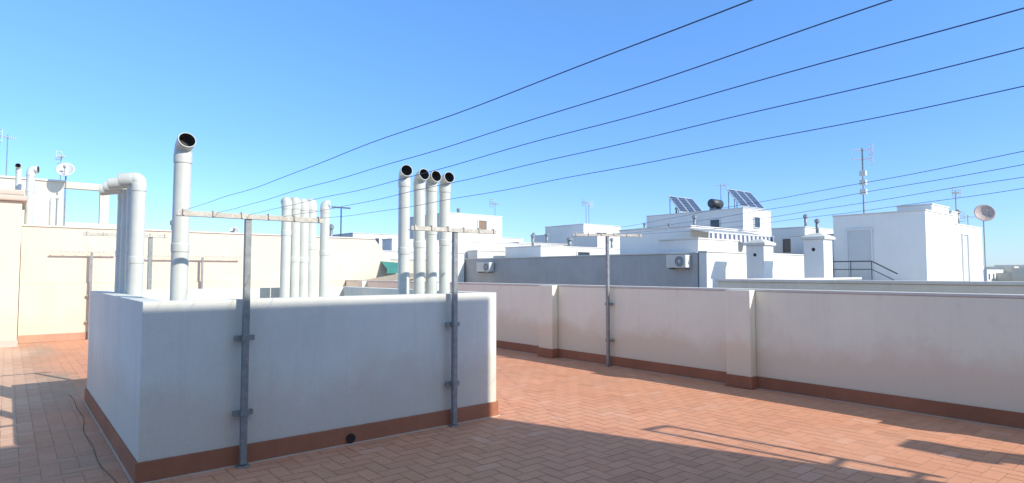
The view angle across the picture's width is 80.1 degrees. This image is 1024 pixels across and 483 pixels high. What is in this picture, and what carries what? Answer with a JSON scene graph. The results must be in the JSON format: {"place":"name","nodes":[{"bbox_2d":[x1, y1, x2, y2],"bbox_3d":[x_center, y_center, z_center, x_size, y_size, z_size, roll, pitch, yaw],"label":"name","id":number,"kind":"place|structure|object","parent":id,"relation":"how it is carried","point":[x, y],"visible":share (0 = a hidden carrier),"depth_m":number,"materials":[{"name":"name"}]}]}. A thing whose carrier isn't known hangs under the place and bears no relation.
{"place":"outdoors","nodes":[
{"label":"outdoors","id":0,"kind":"place"},
{"bbox_2d":[17,248,345,332],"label":"house","id":1,"kind":"structure","parent":0,"point":[19,283],"depth_m":13.60,"materials":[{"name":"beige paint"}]},
{"bbox_2d":[15,163,21,189],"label":"vent pipe","id":2,"kind":"object","parent":1,"relation":"on","point":[18,177],"visible":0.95,"depth_m":14.71,"materials":[{"name":"grey plastic"}]},
{"bbox_2d":[24,166,39,224],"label":"vent pipe","id":3,"kind":"object","parent":1,"relation":"on","point":[31,171],"visible":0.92,"depth_m":14.35,"materials":[{"name":"grey plastic"}]},
{"bbox_2d":[49,195,59,224],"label":"vent pipe","id":4,"kind":"object","parent":1,"relation":"on","point":[51,207],"visible":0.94,"depth_m":14.62,"materials":[{"name":"grey plastic"}]},
{"bbox_2d":[56,163,74,225],"bbox_3d":[-13.929,-1.086,18.946,0.319,2.787,0.443,20,-20,-81],"label":"satellite dish","id":5,"kind":"object","parent":1,"relation":"on","point":[65,169],"visible":0.98,"depth_m":19.03,"materials":[{"name":"metal"}]},
{"bbox_2d":[229,227,238,232],"bbox_3d":[-7.984,-0.100,17.501,0.213,0.670,0.218,-1,-3,23],"label":"satellite dish","id":6,"kind":"object","parent":1,"relation":"on","point":[234,229],"visible":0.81,"depth_m":17.53,"materials":[{"name":"metal"}]},
{"bbox_2d":[330,224,333,235],"bbox_3d":[-5.819,-0.113,19.616,0.168,0.910,0.168,2,-4,-40],"label":"roof vent","id":7,"kind":"object","parent":1,"relation":"on","point":[331,229],"visible":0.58,"depth_m":19.58,"materials":[{"name":"metal"}]},
{"bbox_2d":[332,206,350,236],"bbox_3d":[-6.220,-0.395,22.157,0.700,1.730,0.060,2,-4,-40],"label":"clothes line rack","id":8,"kind":"object","parent":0,"point":[341,217],"visible":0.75,"depth_m":22.16,"materials":[{"name":"metal"}]},
{"bbox_2d":[329,232,397,247],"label":"house","id":9,"kind":"structure","parent":0,"point":[377,237],"depth_m":43.91,"materials":[{"name":"white paint"}]},
{"bbox_2d":[364,237,379,244],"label":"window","id":10,"kind":"structure","parent":9,"relation":"in","point":[377,239],"depth_m":43.93,"materials":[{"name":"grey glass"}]},
{"bbox_2d":[381,261,397,272],"bbox_3d":[-3.696,0.803,19.018,0.670,0.380,0.425,2,-4,-40],"label":"awning","id":11,"kind":"object","parent":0,"point":[391,267],"visible":0.7,"depth_m":18.88,"materials":[{"name":"teal fabric"}]},
{"bbox_2d":[389,258,425,272],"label":"house","id":12,"kind":"structure","parent":0,"point":[411,263],"depth_m":22.35,"materials":[{"name":"beige paint"}]},
{"bbox_2d":[383,250,464,281],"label":"house","id":13,"kind":"structure","parent":0,"point":[391,254],"depth_m":27.07,"materials":[{"name":"white paint"}]},
{"bbox_2d":[410,212,502,242],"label":"house","id":14,"kind":"structure","parent":0,"point":[474,221],"depth_m":31.07,"materials":[{"name":"white paint"}]},
{"bbox_2d":[478,219,486,229],"bbox_3d":[-1.507,-0.831,31.240,0.600,0.580,0.057,2,-4,-40],"label":"window","id":15,"kind":"structure","parent":14,"relation":"in","point":[482,224],"depth_m":31.26,"materials":[{"name":"brown wood"}]},
{"bbox_2d":[381,238,563,258],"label":"house","id":16,"kind":"structure","parent":0,"point":[390,244],"depth_m":29.43,"materials":[{"name":"white paint"}]},
{"bbox_2d":[467,250,504,258],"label":"house","id":17,"kind":"structure","parent":0,"point":[484,254],"depth_m":29.06,"materials":[{"name":"white paint"}]},
{"bbox_2d":[0,340,1023,482],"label":"terrace floor","id":18,"kind":"structure","parent":0,"point":[111,463],"depth_m":5.63,"materials":[{"name":"tile"}]},
{"bbox_2d":[51,250,114,339],"bbox_3d":[-9.844,1.234,14.012,1.250,2.054,0.100,2,-4,-40],"label":"clothes line rack","id":19,"kind":"object","parent":18,"relation":"on","point":[91,267],"visible":0.62,"depth_m":14.08,"materials":[{"name":"metal"}]},
{"bbox_2d":[68,394,116,482],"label":"black cable","id":20,"kind":"object","parent":18,"relation":"on","point":[90,442],"visible":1,"depth_m":5.58,"materials":[{"name":"rubber"}]},
{"bbox_2d":[83,231,168,289],"bbox_3d":[-4.883,0.913,7.686,0.920,2.054,0.095,2,-4,-40],"label":"clothes line rack","id":21,"kind":"object","parent":18,"relation":"on","point":[150,236],"visible":0.32,"depth_m":7.87,"materials":[{"name":"metal"}]},
{"bbox_2d":[146,255,241,288],"bbox_3d":[-8.052,1.343,15.490,2.200,1.984,0.100,2,-4,-40],"label":"clothes line rack","id":22,"kind":"object","parent":18,"relation":"on","point":[202,263],"visible":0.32,"depth_m":15.60,"materials":[{"name":"metal"}]},
{"bbox_2d":[17,224,397,342],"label":"boundary wall","id":23,"kind":"structure","parent":18,"relation":"on","point":[53,297],"depth_m":14.43,"materials":[{"name":"beige paint"}]},
{"bbox_2d":[176,209,322,468],"bbox_3d":[-2.116,0.785,4.956,1.140,2.034,0.100,2,-4,-40],"label":"clothes line rack","id":24,"kind":"object","parent":18,"relation":"on","point":[244,412],"visible":1,"depth_m":4.90,"materials":[{"name":"metal"}]},
{"bbox_2d":[186,0,752,209],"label":"clothes line","id":25,"kind":"object","parent":24,"relation":"attached to","point":[527,86],"visible":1,"depth_m":1.53,"materials":[{"name":"metal"}]},
{"bbox_2d":[249,7,1023,214],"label":"clothes line","id":26,"kind":"object","parent":24,"relation":"attached to","point":[716,92],"visible":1,"depth_m":1.61,"materials":[{"name":"metal"}]},
{"bbox_2d":[284,47,1023,216],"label":"clothes line","id":27,"kind":"object","parent":24,"relation":"attached to","point":[726,118],"visible":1,"depth_m":1.85,"materials":[{"name":"metal"}]},
{"bbox_2d":[320,86,1023,218],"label":"clothes line","id":28,"kind":"object","parent":24,"relation":"attached to","point":[732,145],"visible":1,"depth_m":2.18,"materials":[{"name":"metal"}]},
{"bbox_2d":[83,286,499,482],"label":"ventilation shaft","id":29,"kind":"object","parent":18,"relation":"on","point":[340,366],"visible":0.99,"depth_m":5.32,"materials":[{"name":"paint"}]},
{"bbox_2d":[99,185,121,292],"bbox_3d":[-4.465,0.344,6.814,0.304,2.003,0.125,1,-3,-11],"label":"vent pipe","id":30,"kind":"object","parent":29,"relation":"on","point":[118,236],"visible":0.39,"depth_m":6.79,"materials":[{"name":"grey plastic"}]},
{"bbox_2d":[103,181,126,293],"bbox_3d":[-4.314,0.330,6.655,0.304,2.015,0.124,1,-3,-10],"label":"vent pipe","id":31,"kind":"object","parent":29,"relation":"on","point":[106,189],"visible":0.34,"depth_m":6.63,"materials":[{"name":"grey plastic"}]},
{"bbox_2d":[107,177,130,293],"bbox_3d":[-4.147,0.315,6.479,0.310,2.027,0.125,1,-3,-11],"label":"vent pipe","id":32,"kind":"object","parent":29,"relation":"on","point":[112,183],"visible":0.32,"depth_m":6.46,"materials":[{"name":"grey plastic"}]},
{"bbox_2d":[118,172,146,296],"bbox_3d":[-3.946,0.298,6.302,0.256,2.042,0.146,1,-3,-11],"label":"vent pipe","id":33,"kind":"object","parent":29,"relation":"on","point":[136,182],"visible":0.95,"depth_m":6.28,"materials":[{"name":"grey plastic"}]},
{"bbox_2d":[169,132,195,299],"bbox_3d":[-2.775,0.172,5.112,0.150,2.175,0.205,2,-4,-40],"label":"vent pipe","id":34,"kind":"object","parent":29,"relation":"on","point":[185,143],"visible":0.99,"depth_m":5.10,"materials":[{"name":"grey plastic"}]},
{"bbox_2d":[279,197,291,297],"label":"vent pipe","id":35,"kind":"object","parent":29,"relation":"on","point":[285,255],"visible":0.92,"depth_m":8.34,"materials":[{"name":"grey plastic"}]},
{"bbox_2d":[290,197,300,296],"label":"vent pipe","id":36,"kind":"object","parent":29,"relation":"on","point":[295,260],"visible":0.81,"depth_m":8.45,"materials":[{"name":"grey plastic"}]},
{"bbox_2d":[299,198,308,296],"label":"vent pipe","id":37,"kind":"object","parent":29,"relation":"on","point":[304,259],"visible":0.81,"depth_m":8.56,"materials":[{"name":"grey plastic"}]},
{"bbox_2d":[308,198,316,296],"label":"vent pipe","id":38,"kind":"object","parent":29,"relation":"on","point":[312,247],"visible":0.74,"depth_m":8.66,"materials":[{"name":"grey plastic"}]},
{"bbox_2d":[319,200,330,296],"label":"vent pipe","id":39,"kind":"object","parent":29,"relation":"on","point":[324,256],"visible":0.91,"depth_m":8.75,"materials":[{"name":"grey plastic"}]},
{"bbox_2d":[398,165,412,293],"bbox_3d":[-1.172,0.251,6.625,0.135,2.168,0.187,1,-3,-24],"label":"vent pipe","id":40,"kind":"object","parent":29,"relation":"on","point":[404,185],"visible":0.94,"depth_m":6.62,"materials":[{"name":"grey plastic"}]},
{"bbox_2d":[413,169,428,293],"bbox_3d":[-1.018,0.268,6.751,0.141,2.149,0.187,2,-4,-40],"label":"vent pipe","id":41,"kind":"object","parent":29,"relation":"on","point":[419,251],"visible":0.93,"depth_m":6.74,"materials":[{"name":"grey plastic"}]},
{"bbox_2d":[425,171,440,293],"bbox_3d":[-0.897,0.275,6.850,0.140,2.144,0.187,2,-4,-40],"label":"vent pipe","id":42,"kind":"object","parent":29,"relation":"on","point":[434,179],"visible":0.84,"depth_m":6.84,"materials":[{"name":"grey plastic"}]},
{"bbox_2d":[439,172,453,292],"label":"vent pipe","id":43,"kind":"object","parent":29,"relation":"on","point":[444,239],"visible":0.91,"depth_m":6.95,"materials":[{"name":"grey plastic"}]},
{"bbox_2d":[409,225,496,426],"bbox_3d":[-0.594,0.858,6.213,1.050,2.014,0.100,2,-4,-40],"label":"clothes line rack","id":44,"kind":"object","parent":18,"relation":"on","point":[454,382],"visible":1,"depth_m":6.19,"materials":[{"name":"metal"}]},
{"bbox_2d":[573,233,641,366],"bbox_3d":[1.592,0.964,10.164,1.201,2.204,0.152,1,-3,-10],"label":"clothes line rack","id":45,"kind":"object","parent":18,"relation":"on","point":[608,304],"visible":0.98,"depth_m":10.13,"materials":[{"name":"metal"}]},
{"bbox_2d":[578,151,1023,233],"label":"clothes line","id":46,"kind":"object","parent":45,"relation":"attached to","point":[836,187],"visible":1,"depth_m":4.24,"materials":[{"name":"metal"}]},
{"bbox_2d":[600,164,1023,233],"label":"clothes line","id":47,"kind":"object","parent":45,"relation":"attached to","point":[843,196],"visible":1,"depth_m":4.64,"materials":[{"name":"metal"}]},
{"bbox_2d":[625,177,1022,233],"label":"clothes line","id":48,"kind":"object","parent":45,"relation":"attached to","point":[852,204],"visible":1,"depth_m":5.02,"materials":[{"name":"metal"}]},
{"bbox_2d":[637,188,1023,234],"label":"clothes line","id":49,"kind":"object","parent":45,"relation":"attached to","point":[851,212],"visible":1,"depth_m":5.46,"materials":[{"name":"metal"}]},
{"bbox_2d":[346,280,1023,429],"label":"parapet wall","id":50,"kind":"structure","parent":18,"relation":"on","point":[958,356],"depth_m":7.72,"materials":[{"name":"paint"}]},
{"bbox_2d":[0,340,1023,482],"bbox_3d":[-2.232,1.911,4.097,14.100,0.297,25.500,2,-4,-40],"label":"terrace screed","id":51,"kind":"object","parent":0,"point":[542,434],"visible":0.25,"depth_m":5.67,"materials":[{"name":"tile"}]},
{"bbox_2d":[0,189,27,347],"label":"corner block","id":52,"kind":"structure","parent":51,"relation":"on","point":[13,202],"depth_m":12.65,"materials":[{"name":"beige paint"}]},
{"bbox_2d":[0,0,1023,266],"label":"sky","id":53,"kind":"structure","parent":0,"point":[267,91],"materials":[{"name":"blue"}]},
{"bbox_2d":[502,237,523,242],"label":"house","id":54,"kind":"structure","parent":0,"point":[506,240],"depth_m":41.56,"materials":[{"name":"white paint"}]},
{"bbox_2d":[531,235,544,242],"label":"house","id":55,"kind":"structure","parent":0,"point":[539,238],"depth_m":49.90,"materials":[{"name":"white paint"}]},
{"bbox_2d":[509,242,567,245],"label":"house","id":56,"kind":"structure","parent":0,"point":[540,243],"depth_m":35.15,"materials":[{"name":"white paint"}]},
{"bbox_2d":[545,233,548,242],"bbox_3d":[2.186,-0.147,38.204,0.302,0.760,0.302,2,-4,-40],"label":"roof vent","id":57,"kind":"object","parent":56,"relation":"on","point":[546,237],"visible":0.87,"depth_m":38.12,"materials":[{"name":"metal"}]},
{"bbox_2d":[545,223,620,243],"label":"house","id":58,"kind":"structure","parent":0,"point":[559,234],"depth_m":41.27,"materials":[{"name":"white paint"}]},
{"bbox_2d":[572,236,619,247],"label":"house","id":59,"kind":"structure","parent":0,"point":[588,241],"depth_m":34.80,"materials":[{"name":"white paint"}]},
{"bbox_2d":[646,207,770,235],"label":"house","id":60,"kind":"structure","parent":0,"point":[760,227],"depth_m":36.61,"materials":[{"name":"white paint"}]},
{"bbox_2d":[668,196,687,212],"bbox_3d":[10.791,-2.365,39.572,0.860,1.247,0.978,2,-4,-40],"label":"solar panel","id":61,"kind":"object","parent":60,"relation":"on","point":[677,203],"visible":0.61,"depth_m":39.54,"materials":[{"name":"blue glass"}]},
{"bbox_2d":[677,197,694,212],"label":"solar panel","id":62,"kind":"object","parent":60,"relation":"on","point":[686,204],"visible":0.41,"depth_m":40.16,"materials":[{"name":"blue glass"}]},
{"bbox_2d":[685,198,701,210],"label":"solar panel","id":63,"kind":"object","parent":60,"relation":"on","point":[694,205],"visible":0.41,"depth_m":40.79,"materials":[{"name":"blue glass"}]},
{"bbox_2d":[710,219,720,227],"bbox_3d":[12.155,-1.005,36.499,0.057,0.700,0.700,2,-4,-40],"label":"window","id":64,"kind":"structure","parent":60,"relation":"in","point":[712,221],"depth_m":36.49,"materials":[{"name":"black glass"}]},
{"bbox_2d":[707,199,723,209],"bbox_3d":[12.780,-2.232,38.249,1.050,0.825,0.553,2,-4,-40],"label":"water tank","id":65,"kind":"object","parent":60,"relation":"on","point":[713,204],"visible":0.91,"depth_m":37.99,"materials":[{"name":"metal"}]},
{"bbox_2d":[726,189,748,208],"bbox_3d":[13.423,-2.534,36.238,0.860,1.247,0.978,2,-4,-40],"label":"solar panel","id":66,"kind":"object","parent":60,"relation":"on","point":[735,195],"visible":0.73,"depth_m":36.26,"materials":[{"name":"blue glass"}]},
{"bbox_2d":[735,190,756,208],"bbox_3d":[14.132,-2.504,36.824,0.860,1.247,0.978,2,-4,-40],"label":"solar panel","id":67,"kind":"object","parent":60,"relation":"on","point":[744,197],"visible":0.62,"depth_m":36.81,"materials":[{"name":"blue glass"}]},
{"bbox_2d":[743,191,764,209],"bbox_3d":[14.841,-2.474,37.409,0.860,1.247,0.978,2,-4,-40],"label":"solar panel","id":68,"kind":"object","parent":60,"relation":"on","point":[752,198],"visible":0.64,"depth_m":37.38,"materials":[{"name":"blue glass"}]},
{"bbox_2d":[753,216,760,228],"bbox_3d":[14.502,-1.127,36.070,0.700,0.700,0.057,2,-4,-40],"label":"window","id":69,"kind":"structure","parent":60,"relation":"in","point":[757,219],"depth_m":36.09,"materials":[{"name":"grey glass"}]},
{"bbox_2d":[789,234,834,277],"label":"house","id":70,"kind":"structure","parent":0,"point":[797,245],"depth_m":24.62,"materials":[{"name":"white paint"}]},
{"bbox_2d":[814,219,819,232],"bbox_3d":[12.251,-0.593,24.473,0.201,0.660,0.201,2,-4,-40],"label":"roof vent","id":71,"kind":"object","parent":70,"relation":"on","point":[816,221],"visible":0.87,"depth_m":24.42,"materials":[{"name":"metal"}]},
{"bbox_2d":[896,203,949,213],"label":"house","id":72,"kind":"structure","parent":0,"point":[936,207],"depth_m":22.08,"materials":[{"name":"white paint"}]},
{"bbox_2d":[949,210,958,222],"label":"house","id":73,"kind":"structure","parent":0,"point":[955,213],"depth_m":23.98,"materials":[{"name":"paint"}]},
{"bbox_2d":[983,266,1003,280],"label":"distant house","id":74,"kind":"structure","parent":0,"point":[990,275],"depth_m":115.26,"materials":[{"name":"white paint"}]},
{"bbox_2d":[994,265,1023,267],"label":"distant house","id":75,"kind":"structure","parent":0,"point":[1021,266],"depth_m":147.34,"materials":[{"name":"white paint"}]},
{"bbox_2d":[1012,268,1023,281],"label":"distant house","id":76,"kind":"structure","parent":0,"point":[1017,274],"depth_m":113.14,"materials":[{"name":"beige paint"}]},
{"label":"ground","id":77,"kind":"structure","parent":0,"visible":0},
{"bbox_2d":[0,175,116,233],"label":"rooftop frame house","id":78,"kind":"structure","parent":77,"relation":"on","point":[46,190],"depth_m":19.27,"materials":[{"name":"beige paint"}]},
{"bbox_2d":[0,129,16,175],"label":"television antenna","id":79,"kind":"object","parent":78,"relation":"on","point":[1,136],"visible":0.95,"depth_m":19.02,"materials":[{"name":"metal"}]},
{"bbox_2d":[55,151,65,179],"bbox_3d":[-14.713,-2.452,19.887,0.412,1.051,0.192,-2,-3,34],"label":"television antenna","id":80,"kind":"object","parent":78,"relation":"on","point":[60,156],"visible":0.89,"depth_m":19.95,"materials":[{"name":"metal"}]},
{"bbox_2d":[367,273,425,280],"bbox_3d":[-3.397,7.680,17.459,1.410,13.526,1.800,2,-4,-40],"label":"lean to roof","id":81,"kind":"object","parent":77,"relation":"on","point":[394,277],"visible":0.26,"depth_m":17.70,"materials":[{"name":"beige paint"}]},
{"bbox_2d":[504,245,619,256],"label":"house","id":82,"kind":"structure","parent":77,"relation":"on","point":[531,251],"depth_m":28.12,"materials":[{"name":"white paint"}]},
{"bbox_2d":[566,237,572,245],"bbox_3d":[2.795,0.043,29.602,0.336,0.510,0.336,2,-4,-40],"label":"roof vent","id":83,"kind":"object","parent":82,"relation":"on","point":[569,239],"visible":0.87,"depth_m":29.52,"materials":[{"name":"metal"}]},
{"bbox_2d":[576,251,590,254],"bbox_3d":[3.375,0.653,28.712,0.900,0.400,0.057,2,-4,-40],"label":"window","id":84,"kind":"structure","parent":82,"relation":"in","point":[577,252],"depth_m":28.73,"materials":[{"name":"grey glass"}]},
{"bbox_2d":[464,252,698,286],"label":"house","id":85,"kind":"structure","parent":77,"relation":"on","point":[645,269],"depth_m":21.76,"materials":[{"name":"white paint"}]},
{"bbox_2d":[477,262,493,272],"bbox_3d":[-1.149,1.123,26.216,0.316,0.450,0.900,2,-4,-40],"label":"air conditioner","id":86,"kind":"object","parent":85,"relation":"attached to","point":[483,267],"visible":1,"depth_m":25.97,"materials":[{"name":"white metal"}]},
{"bbox_2d":[666,255,690,268],"bbox_3d":[5.098,0.636,18.680,0.316,0.440,0.700,2,-4,-40],"label":"air conditioner","id":87,"kind":"object","parent":85,"relation":"attached to","point":[677,261],"visible":1,"depth_m":18.52,"materials":[{"name":"white metal"}]},
{"bbox_2d":[619,225,758,253],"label":"house","id":88,"kind":"structure","parent":85,"relation":"on","point":[647,242],"depth_m":24.68,"materials":[{"name":"white paint"}]},
{"bbox_2d":[692,215,696,224],"bbox_3d":[7.775,-0.817,25.974,0.201,0.660,0.201,2,-4,-40],"label":"roof vent","id":89,"kind":"object","parent":88,"relation":"on","point":[694,217],"visible":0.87,"depth_m":25.92,"materials":[{"name":"metal"}]},
{"bbox_2d":[658,237,738,252],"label":"house","id":90,"kind":"structure","parent":85,"relation":"on","point":[696,244],"depth_m":19.29,"materials":[{"name":"white paint"}]},
{"bbox_2d":[686,227,773,252],"bbox_3d":[8.475,0.037,23.749,4.700,1.070,1.210,2,-4,-40],"label":"awning","id":91,"kind":"object","parent":85,"relation":"on","point":[744,237],"visible":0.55,"depth_m":23.25,"materials":[{"name":"fabric"}]},
{"bbox_2d":[697,251,803,287],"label":"house","id":92,"kind":"structure","parent":77,"relation":"on","point":[713,265],"depth_m":19.07,"materials":[{"name":"white paint"}]},
{"bbox_2d":[771,226,832,253],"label":"house","id":93,"kind":"structure","parent":77,"relation":"on","point":[782,239],"depth_m":26.48,"materials":[{"name":"white paint"}]},
{"bbox_2d":[781,238,790,253],"bbox_3d":[11.946,0.182,26.324,0.057,0.700,0.600,2,-4,-40],"label":"window","id":94,"kind":"structure","parent":93,"relation":"in","point":[786,242],"depth_m":26.41,"materials":[{"name":"grey glass"}]},
{"bbox_2d":[803,214,807,225],"bbox_3d":[13.158,-0.899,27.318,0.201,0.660,0.201,2,-4,-40],"label":"roof vent","id":95,"kind":"object","parent":93,"relation":"on","point":[805,219],"visible":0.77,"depth_m":27.27,"materials":[{"name":"metal"}]},
{"bbox_2d":[715,277,1023,293],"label":"neighbour parapet","id":96,"kind":"structure","parent":77,"relation":"on","point":[858,284],"depth_m":9.10,"materials":[{"name":"white paint"}]},
{"bbox_2d":[832,209,955,280],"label":"house","id":97,"kind":"structure","parent":77,"relation":"on","point":[912,245],"depth_m":21.69,"materials":[{"name":"white paint"}]},
{"bbox_2d":[846,228,873,279],"bbox_3d":[12.693,0.567,22.259,0.057,2.080,0.900,2,-4,-40],"label":"door","id":98,"kind":"structure","parent":97,"relation":"in","point":[859,242],"depth_m":22.26,"materials":[{"name":"white metal"}]},
{"bbox_2d":[851,143,872,212],"bbox_3d":[13.345,-2.347,23.153,0.726,2.732,0.377,0,-3,1],"label":"television antenna","id":99,"kind":"object","parent":97,"relation":"on","point":[863,173],"visible":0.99,"depth_m":23.14,"materials":[{"name":"metal"}]},
{"bbox_2d":[954,223,983,280],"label":"house","id":100,"kind":"structure","parent":77,"relation":"on","point":[968,253],"depth_m":23.81,"materials":[{"name":"white paint"}]},
{"bbox_2d":[951,187,960,209],"bbox_3d":[18.285,-1.397,25.107,0.336,1.631,0.712,-2,-3,30],"label":"television antenna","id":101,"kind":"object","parent":100,"relation":"on","point":[955,192],"visible":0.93,"depth_m":24.91,"materials":[{"name":"metal"}]},
{"bbox_2d":[955,210,960,223],"bbox_3d":[18.181,-0.949,24.854,0.201,0.710,0.201,2,-4,-40],"label":"roof vent","id":102,"kind":"object","parent":100,"relation":"on","point":[959,211],"visible":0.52,"depth_m":24.80,"materials":[{"name":"metal"}]},
{"bbox_2d":[961,233,970,280],"bbox_3d":[17.556,0.683,23.563,0.800,1.980,0.057,2,-4,-40],"label":"door","id":103,"kind":"structure","parent":100,"relation":"in","point":[964,237],"depth_m":23.61,"materials":[{"name":"white metal"}]},
{"bbox_2d":[996,273,1011,280],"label":"distant house","id":104,"kind":"structure","parent":77,"relation":"on","point":[1003,276],"depth_m":116.62,"materials":[{"name":"grey paint"}]},
{"bbox_2d":[990,266,1018,272],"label":"distant house","id":105,"kind":"structure","parent":77,"relation":"on","point":[1007,269],"depth_m":121.20,"materials":[{"name":"beige paint"}]},
{"bbox_3d":[17.060,7.920,18.181,18.110,13.120,12.910,2,-4,-40],"label":"house","id":106,"kind":"object","parent":77,"relation":"on","visible":0},
{"bbox_2d":[743,239,775,278],"bbox_3d":[7.311,0.700,17.976,0.670,1.520,0.670,2,-4,-40],"label":"roof chimney","id":107,"kind":"object","parent":106,"relation":"on","point":[759,257],"visible":0.7,"depth_m":17.79,"materials":[{"name":"white paint"}]},
{"bbox_2d":[800,233,834,277],"bbox_3d":[8.531,0.590,16.977,0.670,1.640,0.670,2,-4,-40],"label":"roof chimney","id":108,"kind":"object","parent":106,"relation":"on","point":[818,260],"visible":0.73,"depth_m":16.79,"materials":[{"name":"white paint"}]},
{"bbox_2d":[833,261,897,279],"bbox_3d":[11.722,1.048,20.317,0.044,0.822,2.029,2,-4,-40],"label":"handrail","id":109,"kind":"object","parent":106,"relation":"on","point":[850,269],"visible":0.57,"depth_m":20.18,"materials":[{"name":"metal"}]},
{"bbox_2d":[974,204,995,280],"bbox_3d":[19.650,0.085,25.270,0.656,3.286,0.448,1,-3,-13],"label":"satellite dish","id":110,"kind":"object","parent":106,"relation":"on","point":[983,212],"visible":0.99,"depth_m":25.39,"materials":[{"name":"metal"}]},
{"bbox_3d":[1.780,0.517,0.269,1.120,2.094,0.095,2,-4,-40],"label":"clothes line rack","id":111,"kind":"object","parent":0,"visible":0},
{"bbox_2d":[217,0,891,212],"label":"clothes line","id":112,"kind":"object","parent":111,"relation":"attached to","point":[622,91],"visible":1,"depth_m":1.57,"materials":[{"name":"metal"}]}
]}

